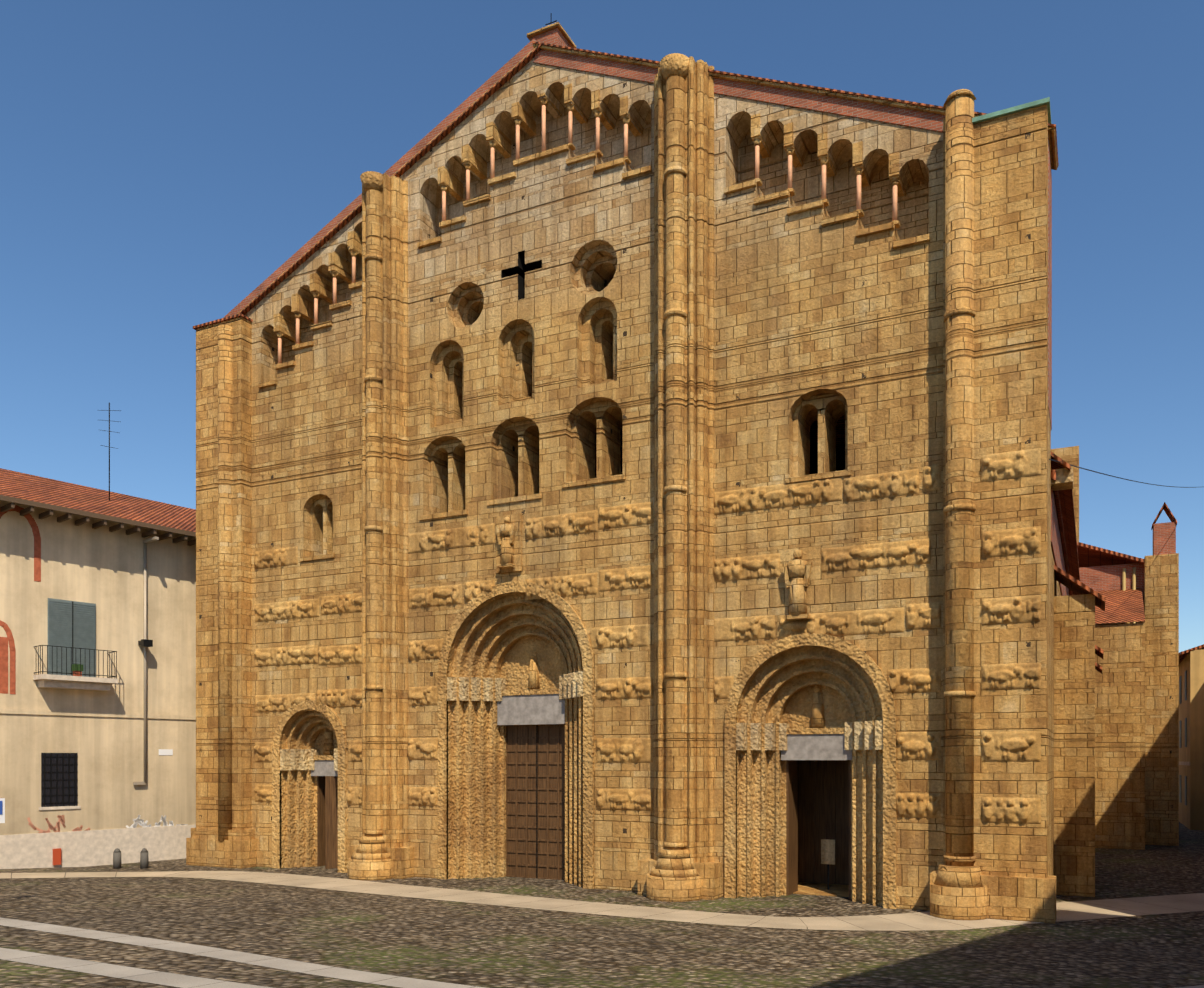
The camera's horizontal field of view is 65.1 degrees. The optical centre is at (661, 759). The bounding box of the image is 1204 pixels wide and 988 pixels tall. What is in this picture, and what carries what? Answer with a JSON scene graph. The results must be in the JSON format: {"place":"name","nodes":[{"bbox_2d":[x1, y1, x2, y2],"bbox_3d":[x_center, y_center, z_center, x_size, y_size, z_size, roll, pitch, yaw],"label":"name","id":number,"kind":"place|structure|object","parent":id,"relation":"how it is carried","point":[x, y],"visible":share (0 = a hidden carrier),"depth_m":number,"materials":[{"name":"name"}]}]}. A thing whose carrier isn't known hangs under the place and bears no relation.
{"place":"outdoors","nodes":[
{"label":"outdoors","id":0,"kind":"place"},
{"bbox_2d":[0,822,1203,987],"bbox_3d":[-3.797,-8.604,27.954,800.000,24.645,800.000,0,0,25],"label":"cobblestones","id":1,"kind":"structure","parent":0,"point":[482,945],"depth_m":17.77,"materials":[{"name":"grey stone"}]},
{"bbox_2d":[0,468,195,868],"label":"building","id":2,"kind":"structure","parent":1,"relation":"on","point":[97,662],"depth_m":32.95,"materials":[{"name":"paint"}]},
{"bbox_2d":[0,798,4,822],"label":"parking sign","id":3,"kind":"object","parent":2,"relation":"attached to","point":[2,810],"visible":1,"depth_m":20.82,"materials":[{"name":"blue metal"}]},
{"bbox_2d":[27,815,187,832],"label":"graffiti tags","id":4,"kind":"object","parent":2,"relation":"attached to","point":[138,820],"visible":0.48,"depth_m":32.55,"materials":[{"name":"red paint"}]},
{"bbox_2d":[100,403,119,500],"bbox_3d":[-21.191,-11.731,36.089,0.878,3.900,0.224,0,0,-18],"label":"tv antenna","id":5,"kind":"object","parent":2,"relation":"on","point":[109,410],"visible":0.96,"depth_m":36.08,"materials":[{"name":"black metal"}]},
{"bbox_2d":[113,848,121,868],"bbox_3d":[-18.609,3.384,32.154,0.260,0.710,0.254,0,0,25],"label":"bollard","id":6,"kind":"object","parent":1,"relation":"on","point":[117,862],"visible":0.88,"depth_m":32.06,"materials":[{"name":"stone"}]},
{"bbox_2d":[140,848,148,868],"bbox_3d":[-17.690,3.384,32.168,0.260,0.710,0.254,0,0,25],"label":"bollard","id":7,"kind":"object","parent":1,"relation":"on","point":[144,860],"visible":0.94,"depth_m":32.08,"materials":[{"name":"stone"}]},
{"bbox_2d":[0,871,1203,987],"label":"stone paving strips","id":8,"kind":"object","parent":1,"relation":"on","point":[1083,910],"visible":0.96,"depth_m":21.63,"materials":[{"name":"stone"}]},
{"bbox_2d":[186,13,1058,923],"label":"church facade","id":9,"kind":"structure","parent":1,"relation":"on","point":[994,281],"depth_m":25.48,"materials":[{"name":"beige stone"}]},
{"bbox_2d":[595,135,1078,875],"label":"church walls","id":10,"kind":"structure","parent":1,"relation":"on","point":[1069,455],"depth_m":26.01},
{"bbox_2d":[1049,459,1195,487],"bbox_3d":[18.086,-10.181,33.846,0.020,6.020,28.765,0,0,38],"label":"overhead cable","id":11,"kind":"object","parent":10,"relation":"attached to","point":[1119,477],"visible":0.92,"depth_m":27.95,"materials":[{"name":"black metal"}]},
{"bbox_2d":[1179,644,1203,829],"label":"street houses","id":12,"kind":"structure","parent":1,"relation":"on","point":[1191,738],"depth_m":49.67,"materials":[{"name":"yellow paint"}]},
{"bbox_2d":[0,0,1203,652],"label":"sky","id":13,"kind":"structure","parent":0,"point":[160,160],"materials":[{"name":"blue"}]},
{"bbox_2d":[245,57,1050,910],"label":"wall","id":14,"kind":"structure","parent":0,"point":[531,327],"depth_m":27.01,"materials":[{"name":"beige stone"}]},
{"bbox_2d":[253,448,1040,823],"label":"carved relief friezes","id":15,"kind":"object","parent":14,"relation":"attached to","point":[1011,746],"visible":0.98,"depth_m":25.16,"materials":[{"name":"stone"}]},
{"bbox_2d":[1051,452,1178,896],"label":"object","id":16,"kind":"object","parent":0,"point":[1116,700],"visible":0.9,"depth_m":39.11,"materials":[{"name":"beige stone"}]}
]}

